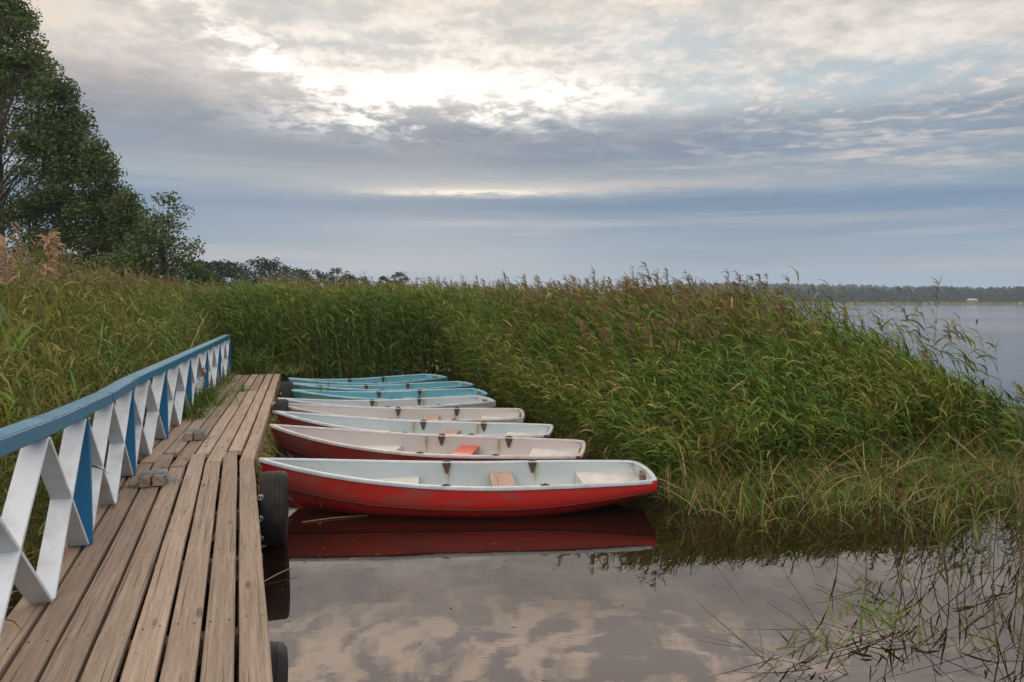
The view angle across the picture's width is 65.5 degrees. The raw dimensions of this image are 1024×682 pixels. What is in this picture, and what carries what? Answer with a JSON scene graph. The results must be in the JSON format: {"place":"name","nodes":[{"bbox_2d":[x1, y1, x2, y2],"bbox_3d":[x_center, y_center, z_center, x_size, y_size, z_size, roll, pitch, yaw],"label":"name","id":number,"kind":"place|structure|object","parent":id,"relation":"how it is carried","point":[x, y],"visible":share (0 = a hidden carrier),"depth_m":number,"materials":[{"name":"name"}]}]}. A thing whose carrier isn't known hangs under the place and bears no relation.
{"place":"outdoors","nodes":[
{"label":"outdoors","id":0,"kind":"place"},
{"bbox_2d":[0,373,262,616],"bbox_3d":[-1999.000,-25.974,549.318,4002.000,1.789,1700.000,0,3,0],"label":"ground","id":1,"kind":"structure","parent":0,"point":[9,611],"depth_m":6.01,"materials":[{"name":"plant"}]},
{"bbox_2d":[0,278,28,470],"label":"reed stem","id":2,"kind":"object","parent":1,"relation":"on","point":[9,338],"visible":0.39,"depth_m":5.77,"materials":[{"name":"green plant"}]},
{"bbox_2d":[0,234,52,550],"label":"reed stem","id":3,"kind":"object","parent":1,"relation":"on","point":[4,262],"visible":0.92,"depth_m":5.53,"materials":[{"name":"beige plant"}]},
{"bbox_2d":[0,0,56,204],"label":"birch tree","id":4,"kind":"object","parent":1,"relation":"on","point":[17,60],"visible":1,"depth_m":23.79,"materials":[{"name":"green plant"}]},
{"bbox_2d":[0,0,98,275],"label":"broadleaf tree","id":5,"kind":"object","parent":1,"relation":"on","point":[21,10],"visible":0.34,"depth_m":30.27,"materials":[{"name":"green plant"}]},
{"bbox_2d":[0,71,120,287],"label":"broadleaf tree","id":6,"kind":"object","parent":1,"relation":"on","point":[66,128],"visible":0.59,"depth_m":29.03,"materials":[{"name":"green plant"}]},
{"bbox_2d":[33,228,108,528],"bbox_3d":[-3.136,0.447,5.543,0.386,2.497,0.674,0,3,0],"label":"reed stem","id":7,"kind":"object","parent":1,"relation":"on","point":[48,255],"visible":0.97,"depth_m":5.56,"materials":[{"name":"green plant"}]},
{"bbox_2d":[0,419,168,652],"bbox_3d":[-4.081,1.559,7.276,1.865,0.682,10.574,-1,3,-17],"label":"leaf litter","id":8,"kind":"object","parent":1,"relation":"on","point":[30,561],"visible":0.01,"depth_m":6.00,"materials":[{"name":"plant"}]},
{"bbox_2d":[45,133,143,278],"bbox_3d":[-15.007,-3.631,28.843,3.601,7.632,3.507,-1,3,-20],"label":"broadleaf tree","id":9,"kind":"object","parent":1,"relation":"on","point":[98,166],"visible":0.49,"depth_m":28.32,"materials":[{"name":"green plant"}]},
{"bbox_2d":[0,222,260,628],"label":"bank reeds","id":10,"kind":"object","parent":1,"relation":"on","point":[126,326],"visible":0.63,"depth_m":9.17,"materials":[{"name":"green plant"}]},
{"bbox_2d":[89,188,171,278],"bbox_3d":[-13.489,-2.577,27.809,2.910,5.570,3.435,-1,3,-13],"label":"broadleaf tree","id":11,"kind":"object","parent":1,"relation":"on","point":[125,203],"visible":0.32,"depth_m":27.43,"materials":[{"name":"green plant"}]},
{"bbox_2d":[94,225,205,293],"bbox_3d":[-11.958,-1.651,25.956,4.329,4.261,3.858,0,3,0],"label":"bush","id":12,"kind":"object","parent":1,"relation":"on","point":[130,258],"visible":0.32,"depth_m":25.59,"materials":[{"name":"green plant"}]},
{"bbox_2d":[128,191,205,286],"bbox_3d":[-11.939,-2.299,26.759,2.574,5.486,2.974,0,3,0],"label":"broadleaf tree","id":13,"kind":"object","parent":1,"relation":"on","point":[157,221],"visible":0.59,"depth_m":26.72,"materials":[{"name":"green plant"}]},
{"bbox_2d":[154,252,217,304],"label":"bush","id":14,"kind":"object","parent":1,"relation":"on","point":[190,264],"visible":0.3,"depth_m":29.40,"materials":[{"name":"green plant"}]},
{"bbox_2d":[190,259,227,290],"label":"broadleaf tree","id":15,"kind":"object","parent":1,"relation":"on","point":[210,265],"visible":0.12,"depth_m":69.40,"materials":[{"name":"green plant"}]},
{"bbox_2d":[210,260,242,297],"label":"broadleaf tree","id":16,"kind":"object","parent":1,"relation":"on","point":[222,270],"visible":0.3,"depth_m":94.23,"materials":[{"name":"green plant"}]},
{"bbox_2d":[219,259,264,289],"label":"broadleaf tree","id":17,"kind":"object","parent":1,"relation":"on","point":[239,270],"visible":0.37,"depth_m":108.78,"materials":[{"name":"green plant"}]},
{"bbox_2d":[182,360,305,419],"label":"verge grass","id":18,"kind":"structure","parent":1,"relation":"on","point":[257,372],"depth_m":17.41,"materials":[{"name":"green plant"}]},
{"bbox_2d":[228,256,282,289],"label":"broadleaf tree","id":19,"kind":"object","parent":1,"relation":"on","point":[252,262],"visible":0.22,"depth_m":114.04,"materials":[{"name":"green plant"}]},
{"bbox_2d":[229,342,283,373],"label":"weed tuft","id":20,"kind":"object","parent":1,"relation":"on","point":[247,363],"visible":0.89,"depth_m":18.38,"materials":[{"name":"green plant"}]},
{"bbox_2d":[245,257,288,290],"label":"broadleaf tree","id":21,"kind":"object","parent":1,"relation":"on","point":[274,265],"visible":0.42,"depth_m":113.57,"materials":[{"name":"green plant"}]},
{"bbox_2d":[275,265,299,283],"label":"broadleaf tree","id":22,"kind":"object","parent":1,"relation":"on","point":[287,271],"visible":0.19,"depth_m":129.10,"materials":[{"name":"green plant"}]},
{"bbox_2d":[290,267,315,284],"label":"broadleaf tree","id":23,"kind":"object","parent":1,"relation":"on","point":[303,273],"visible":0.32,"depth_m":138.69,"materials":[{"name":"green plant"}]},
{"bbox_2d":[307,269,327,284],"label":"broadleaf tree","id":24,"kind":"object","parent":1,"relation":"on","point":[319,274],"visible":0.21,"depth_m":139.40,"materials":[{"name":"green plant"}]},
{"bbox_2d":[323,267,352,288],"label":"broadleaf tree","id":25,"kind":"object","parent":1,"relation":"on","point":[330,273],"visible":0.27,"depth_m":139.00,"materials":[{"name":"green plant"}]},
{"bbox_2d":[341,274,359,287],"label":"broadleaf tree","id":26,"kind":"object","parent":1,"relation":"on","point":[350,278],"visible":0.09,"depth_m":149.48,"materials":[{"name":"green plant"}]},
{"bbox_2d":[376,276,392,287],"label":"broadleaf tree","id":27,"kind":"object","parent":1,"relation":"on","point":[382,278],"visible":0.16,"depth_m":149.04,"materials":[{"name":"green plant"}]},
{"bbox_2d":[391,272,410,289],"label":"broadleaf tree","id":28,"kind":"object","parent":1,"relation":"on","point":[399,274],"visible":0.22,"depth_m":149.13,"materials":[{"name":"green plant"}]},
{"bbox_2d":[2,0,1023,294],"label":"sky","id":29,"kind":"structure","parent":0,"point":[857,142],"materials":[{"name":"grey"}]},
{"bbox_2d":[94,304,1023,681],"bbox_3d":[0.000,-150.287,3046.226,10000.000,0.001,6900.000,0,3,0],"label":"lake water","id":30,"kind":"structure","parent":0,"point":[368,614],"depth_m":5.97,"materials":[{"name":"liquid"}]},
{"bbox_2d":[0,374,280,681],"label":"jetty","id":31,"kind":"object","parent":30,"relation":"in","point":[54,640],"visible":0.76,"depth_m":4.72,"materials":[{"name":"brown wood"}]},
{"bbox_2d":[0,334,230,635],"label":"railing","id":32,"kind":"object","parent":31,"relation":"on","point":[79,487],"visible":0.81,"depth_m":5.35,"materials":[{"name":"blue paint"}]},
{"bbox_2d":[202,364,205,375],"bbox_3d":[-4.974,0.461,12.869,0.067,0.193,0.125,-1,3,-17],"label":"padlock","id":33,"kind":"object","parent":32,"relation":"attached to","point":[203,371],"visible":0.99,"depth_m":12.81,"materials":[{"name":"metal"}]},
{"bbox_2d":[119,482,137,488],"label":"weed tuft","id":34,"kind":"object","parent":31,"relation":"on","point":[131,486],"visible":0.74,"depth_m":7.06,"materials":[{"name":"green plant"}]},
{"bbox_2d":[138,469,190,487],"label":"mooring block","id":35,"kind":"structure","parent":31,"relation":"on","point":[149,478],"depth_m":7.07,"materials":[{"name":"brown wood"}]},
{"bbox_2d":[183,428,220,440],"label":"mooring block","id":36,"kind":"structure","parent":31,"relation":"on","point":[194,434],"depth_m":9.43,"materials":[{"name":"brown wood"}]},
{"bbox_2d":[177,394,237,420],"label":"weed tuft","id":37,"kind":"object","parent":31,"relation":"on","point":[194,414],"visible":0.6,"depth_m":11.30,"materials":[{"name":"green plant"}]},
{"bbox_2d":[174,369,248,406],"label":"weed tuft","id":38,"kind":"object","parent":31,"relation":"on","point":[202,395],"visible":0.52,"depth_m":12.59,"materials":[{"name":"green plant"}]},
{"bbox_2d":[236,381,252,391],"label":"weed tuft","id":39,"kind":"object","parent":31,"relation":"on","point":[243,389],"visible":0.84,"depth_m":14.57,"materials":[{"name":"green plant"}]},
{"bbox_2d":[238,641,287,681],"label":"tyre fender","id":40,"kind":"object","parent":31,"relation":"attached to","point":[279,656],"visible":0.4,"depth_m":3.95,"materials":[{"name":"rubber"}]},
{"bbox_2d":[257,471,288,545],"bbox_3d":[-2.107,1.475,7.041,0.242,0.646,0.647,0,12,-14],"label":"tyre fender","id":41,"kind":"object","parent":31,"relation":"attached to","point":[273,501],"visible":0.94,"depth_m":6.78,"materials":[{"name":"rubber"}]},
{"bbox_2d":[255,408,290,507],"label":"hanging dry grass","id":42,"kind":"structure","parent":31,"relation":"hanging from","point":[273,418],"depth_m":9.80,"materials":[{"name":"brown plant"}]},
{"bbox_2d":[272,399,288,423],"bbox_3d":[-3.693,1.254,12.757,0.242,0.646,0.647,-4,-19,-13],"label":"tyre fender","id":43,"kind":"object","parent":31,"relation":"hanging from","point":[280,404],"visible":0.34,"depth_m":12.55,"materials":[{"name":"rubber"}]},
{"bbox_2d":[279,382,293,397],"bbox_3d":[-4.318,1.099,15.253,0.242,0.646,0.647,2,21,-13],"label":"tyre fender","id":44,"kind":"object","parent":31,"relation":"hanging from","point":[286,388],"visible":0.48,"depth_m":15.00,"materials":[{"name":"rubber"}]},
{"bbox_2d":[264,565,296,581],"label":"floating stalk","id":45,"kind":"object","parent":30,"relation":"on","point":[277,574],"visible":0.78,"depth_m":6.22,"materials":[{"name":"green plant"}]},
{"bbox_2d":[302,515,365,522],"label":"floating stalk","id":46,"kind":"object","parent":30,"relation":"on","point":[330,518],"visible":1,"depth_m":7.88,"materials":[{"name":"brown plant"}]},
{"bbox_2d":[288,374,447,384],"bbox_3d":[-3.341,1.048,18.144,4.065,0.672,1.237,-3,4,-42],"label":"rowing boat","id":47,"kind":"object","parent":30,"relation":"on","point":[404,379],"visible":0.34,"depth_m":18.65,"materials":[{"name":"plastic"}]},
{"bbox_2d":[293,381,474,390],"bbox_3d":[-2.795,1.123,16.857,4.065,0.672,1.237,-2,3,-28],"label":"rowing boat","id":48,"kind":"object","parent":30,"relation":"on","point":[415,386],"visible":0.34,"depth_m":17.18,"materials":[{"name":"plastic"}]},
{"bbox_2d":[283,388,487,399],"bbox_3d":[-2.432,1.198,15.550,3.936,0.672,1.237,-1,4,-22],"label":"rowing boat","id":49,"kind":"object","parent":30,"relation":"on","point":[350,395],"visible":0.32,"depth_m":16.01,"materials":[{"name":"plastic"}]},
{"bbox_2d":[315,376,334,391],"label":"weed tuft","id":50,"kind":"object","parent":49,"relation":"in","point":[321,386],"visible":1,"depth_m":15.16,"materials":[{"name":"green plant"}]},
{"bbox_2d":[277,396,495,407],"bbox_3d":[-2.264,1.250,14.121,3.958,0.672,1.263,-1,3,-23],"label":"rowing boat","id":51,"kind":"object","parent":30,"relation":"on","point":[460,402],"visible":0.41,"depth_m":14.58,"materials":[{"name":"plastic"}]},
{"bbox_2d":[288,403,524,422],"bbox_3d":[-1.892,1.320,12.921,4.193,0.672,1.302,0,4,-2],"label":"rowing boat","id":52,"kind":"object","parent":30,"relation":"on","point":[502,415],"visible":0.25,"depth_m":13.46,"materials":[{"name":"plastic"}]},
{"bbox_2d":[275,411,553,437],"bbox_3d":[-1.542,1.382,11.576,4.278,0.672,1.302,1,2,6],"label":"rowing boat","id":53,"kind":"object","parent":30,"relation":"on","point":[501,429],"visible":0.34,"depth_m":12.03,"materials":[{"name":"plastic"}]},
{"bbox_2d":[264,424,585,460],"bbox_3d":[-1.206,1.438,10.142,4.278,0.672,1.302,1,4,7],"label":"rowing boat","id":54,"kind":"object","parent":30,"relation":"on","point":[294,441],"visible":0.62,"depth_m":10.44,"materials":[{"name":"plastic"}]},
{"bbox_2d":[255,458,656,517],"bbox_3d":[-0.657,1.536,8.408,4.278,0.672,1.302,0,3,-4],"label":"rowing boat","id":55,"kind":"object","parent":30,"relation":"on","point":[464,489],"visible":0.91,"depth_m":8.02,"materials":[{"name":"plastic"}]},
{"bbox_2d":[289,523,815,679],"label":"floating specks","id":56,"kind":"object","parent":30,"relation":"on","point":[504,567],"visible":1,"depth_m":6.49,"materials":[{"name":"beige plant"}]},
{"bbox_2d":[176,261,1023,491],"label":"reed bed","id":57,"kind":"object","parent":30,"relation":"on","point":[762,367],"visible":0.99,"depth_m":12.45,"materials":[{"name":"green plant"}]},
{"bbox_2d":[531,399,1023,558],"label":"sedge fringe","id":58,"kind":"object","parent":30,"relation":"on","point":[818,481],"visible":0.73,"depth_m":8.84,"materials":[{"name":"green plant"}]},
{"bbox_2d":[695,566,859,677],"bbox_3d":[1.617,1.703,4.777,1.123,0.475,0.753,0,3,0],"label":"fallen reed clump","id":59,"kind":"object","parent":30,"relation":"on","point":[811,640],"visible":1,"depth_m":4.78,"materials":[{"name":"plant"}]},
{"bbox_2d":[820,446,838,536],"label":"reed stem","id":60,"kind":"object","parent":30,"relation":"on","point":[835,494],"visible":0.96,"depth_m":7.20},
{"bbox_2d":[677,301,1023,304],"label":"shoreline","id":61,"kind":"structure","parent":30,"relation":"in","point":[939,303],"depth_m":507.39,"materials":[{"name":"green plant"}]},
{"bbox_2d":[840,496,867,524],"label":"reed stem","id":62,"kind":"object","parent":30,"relation":"on","point":[853,507],"visible":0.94,"depth_m":7.54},
{"bbox_2d":[815,555,897,595],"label":"fallen reed clump","id":63,"kind":"object","parent":30,"relation":"on","point":[859,579],"visible":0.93,"depth_m":5.91,"materials":[{"name":"plant"}]},
{"bbox_2d":[846,484,869,572],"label":"reed stem","id":64,"kind":"object","parent":30,"relation":"on","point":[861,523],"visible":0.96,"depth_m":6.38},
{"bbox_2d":[749,575,1015,661],"bbox_3d":[2.242,1.757,5.115,1.707,0.447,1.025,2,3,30],"label":"fallen reed clump","id":65,"kind":"object","parent":30,"relation":"on","point":[868,615],"visible":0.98,"depth_m":5.16,"materials":[{"name":"plant"}]},
{"bbox_2d":[875,488,901,593],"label":"reed stem","id":66,"kind":"object","parent":30,"relation":"on","point":[893,539],"visible":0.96,"depth_m":5.74,"materials":[{"name":"plant"}]},
{"bbox_2d":[876,463,904,535],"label":"reed stem","id":67,"kind":"object","parent":30,"relation":"on","point":[891,495],"visible":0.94,"depth_m":7.41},
{"bbox_2d":[877,433,912,530],"bbox_3d":[3.627,1.320,7.657,0.247,1.063,0.126,-5,-9,5],"label":"reed stem","id":68,"kind":"object","parent":30,"relation":"on","point":[896,475],"visible":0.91,"depth_m":7.62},
{"bbox_2d":[892,481,905,523],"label":"reed stem","id":69,"kind":"object","parent":30,"relation":"on","point":[899,498],"visible":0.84,"depth_m":7.65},
{"bbox_2d":[887,498,913,552],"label":"reed stem","id":70,"kind":"object","parent":30,"relation":"on","point":[896,522],"visible":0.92,"depth_m":6.74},
{"bbox_2d":[891,522,921,609],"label":"reed stem","id":71,"kind":"object","parent":30,"relation":"on","point":[906,579],"visible":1,"depth_m":5.64,"materials":[{"name":"plant"}]},
{"bbox_2d":[892,504,925,562],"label":"reed stem","id":72,"kind":"object","parent":30,"relation":"on","point":[912,520],"visible":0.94,"depth_m":6.57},
{"bbox_2d":[906,456,923,547],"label":"reed stem","id":73,"kind":"object","parent":30,"relation":"on","point":[923,489],"visible":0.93,"depth_m":6.89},
{"bbox_2d":[901,484,934,574],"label":"reed stem","id":74,"kind":"object","parent":30,"relation":"on","point":[910,523],"visible":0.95,"depth_m":6.25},
{"bbox_2d":[828,558,1023,660],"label":"fallen reed clump","id":75,"kind":"object","parent":30,"relation":"on","point":[999,612],"visible":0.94,"depth_m":5.07,"materials":[{"name":"plant"}]},
{"bbox_2d":[898,469,954,548],"bbox_3d":[3.621,1.481,6.939,0.509,0.730,0.081,0,3,2],"label":"reed stem","id":76,"kind":"object","parent":30,"relation":"on","point":[927,499],"visible":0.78,"depth_m":6.96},
{"bbox_2d":[913,494,947,580],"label":"reed stem","id":77,"kind":"object","parent":30,"relation":"on","point":[929,536],"visible":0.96,"depth_m":5.99,"materials":[{"name":"plant"}]},
{"bbox_2d":[924,461,941,542],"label":"reed stem","id":78,"kind":"object","parent":30,"relation":"on","point":[933,496],"visible":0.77,"depth_m":7.24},
{"bbox_2d":[919,540,948,608],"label":"reed stem","id":79,"kind":"object","parent":30,"relation":"on","point":[946,580],"visible":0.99,"depth_m":5.63,"materials":[{"name":"plant"}]},
{"bbox_2d":[928,454,940,540],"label":"reed stem","id":80,"kind":"object","parent":30,"relation":"on","point":[937,495],"visible":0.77,"depth_m":7.35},
{"bbox_2d":[915,478,964,589],"bbox_3d":[3.432,1.481,6.301,0.241,1.041,0.179,-25,-39,13],"label":"reed stem","id":81,"kind":"object","parent":30,"relation":"on","point":[933,528],"visible":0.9,"depth_m":6.32,"materials":[{"name":"plant"}]},
{"bbox_2d":[928,506,953,583],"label":"reed stem","id":82,"kind":"object","parent":30,"relation":"on","point":[939,546],"visible":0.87,"depth_m":6.07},
{"bbox_2d":[925,450,971,521],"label":"reed stem","id":83,"kind":"object","parent":30,"relation":"on","point":[952,468],"visible":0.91,"depth_m":7.93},
{"bbox_2d":[951,440,962,530],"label":"reed stem","id":84,"kind":"object","parent":30,"relation":"on","point":[956,496],"visible":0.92,"depth_m":7.42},
{"bbox_2d":[950,488,966,515],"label":"reed stem","id":85,"kind":"object","parent":30,"relation":"on","point":[960,501],"visible":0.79,"depth_m":7.71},
{"bbox_2d":[945,520,982,599],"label":"reed stem","id":86,"kind":"object","parent":30,"relation":"on","point":[961,567],"visible":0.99,"depth_m":5.81,"materials":[{"name":"plant"}]},
{"bbox_2d":[960,501,974,559],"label":"reed stem","id":87,"kind":"object","parent":30,"relation":"on","point":[969,532],"visible":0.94,"depth_m":6.65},
{"bbox_2d":[954,517,989,572],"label":"reed stem","id":88,"kind":"object","parent":30,"relation":"on","point":[978,531],"visible":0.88,"depth_m":6.40,"materials":[{"name":"plant"}]},
{"bbox_2d":[941,577,1005,681],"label":"reed stem","id":89,"kind":"object","parent":30,"relation":"on","point":[984,643],"visible":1,"depth_m":4.57,"materials":[{"name":"plant"}]},
{"bbox_2d":[958,471,992,543],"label":"reed stem","id":90,"kind":"object","parent":30,"relation":"on","point":[975,511],"visible":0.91,"depth_m":6.97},
{"bbox_2d":[972,467,988,534],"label":"reed stem","id":91,"kind":"object","parent":30,"relation":"on","point":[974,491],"visible":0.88,"depth_m":7.32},
{"bbox_2d":[964,516,997,596],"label":"reed stem","id":92,"kind":"object","parent":30,"relation":"on","point":[968,569],"visible":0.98,"depth_m":5.73,"materials":[{"name":"plant"}]},
{"bbox_2d":[974,520,992,553],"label":"reed stem","id":93,"kind":"object","parent":30,"relation":"on","point":[981,532],"visible":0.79,"depth_m":6.85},
{"bbox_2d":[976,529,997,588],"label":"reed stem","id":94,"kind":"object","parent":30,"relation":"on","point":[990,560],"visible":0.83,"depth_m":6.08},
{"bbox_2d":[954,500,1021,560],"bbox_3d":[3.926,1.643,6.561,0.264,0.704,0.209,-33,-15,9],"label":"reed stem","id":95,"kind":"object","parent":30,"relation":"on","point":[992,527],"visible":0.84,"depth_m":6.52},
{"bbox_2d":[965,451,1023,515],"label":"reed stem","id":96,"kind":"object","parent":30,"relation":"on","point":[996,478],"visible":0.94,"depth_m":7.06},
{"bbox_2d":[979,481,1012,569],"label":"reed stem","id":97,"kind":"object","parent":30,"relation":"on","point":[992,529],"visible":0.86,"depth_m":6.50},
{"bbox_2d":[991,438,1020,528],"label":"reed stem","id":98,"kind":"object","parent":30,"relation":"on","point":[1012,487],"visible":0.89,"depth_m":7.53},
{"bbox_2d":[990,542,1023,586],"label":"reed stem","id":99,"kind":"object","parent":30,"relation":"on","point":[1006,562],"visible":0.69,"depth_m":5.98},
{"bbox_2d":[992,489,1023,658],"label":"reed stem","id":100,"kind":"object","parent":30,"relation":"on","point":[999,574],"visible":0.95,"depth_m":4.75,"materials":[{"name":"plant"}]},
{"bbox_2d":[994,516,1023,586],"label":"reed stem","id":101,"kind":"object","parent":30,"relation":"on","point":[1012,542],"visible":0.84,"depth_m":6.06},
{"bbox_2d":[997,589,1023,638],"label":"reed stem","id":102,"kind":"object","parent":30,"relation":"on","point":[1022,594],"visible":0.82,"depth_m":5.01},
{"bbox_2d":[1002,415,1023,527],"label":"reed stem","id":103,"kind":"object","parent":30,"relation":"on","point":[1020,468],"visible":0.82,"depth_m":7.46,"materials":[{"name":"plant"}]},
{"bbox_2d":[1002,483,1023,610],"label":"reed stem","id":104,"kind":"object","parent":30,"relation":"on","point":[1019,544],"visible":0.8,"depth_m":5.62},
{"bbox_2d":[1002,443,1023,519],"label":"reed stem","id":105,"kind":"object","parent":30,"relation":"on","point":[1010,479],"visible":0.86,"depth_m":7.79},
{"bbox_2d":[1005,470,1023,497],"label":"reed stem","id":106,"kind":"object","parent":30,"relation":"on","point":[1016,479],"visible":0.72,"depth_m":8.06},
{"bbox_2d":[1005,506,1023,538],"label":"reed stem","id":107,"kind":"object","parent":30,"relation":"on","point":[1017,526],"visible":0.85,"depth_m":5.62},
{"bbox_2d":[1011,483,1023,581],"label":"reed stem","id":108,"kind":"object","parent":30,"relation":"on","point":[1016,540],"visible":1,"depth_m":5.27,"materials":[{"name":"plant"}]},
{"bbox_3d":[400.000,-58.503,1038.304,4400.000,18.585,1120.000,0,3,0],"label":"hills","id":109,"kind":"structure","parent":0,"visible":0},
{"bbox_2d":[197,282,1023,302],"bbox_3d":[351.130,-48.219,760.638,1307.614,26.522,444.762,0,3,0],"label":"forest","id":110,"kind":"object","parent":109,"relation":"on","point":[869,293],"visible":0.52,"depth_m":553.83,"materials":[{"name":"green plant"}]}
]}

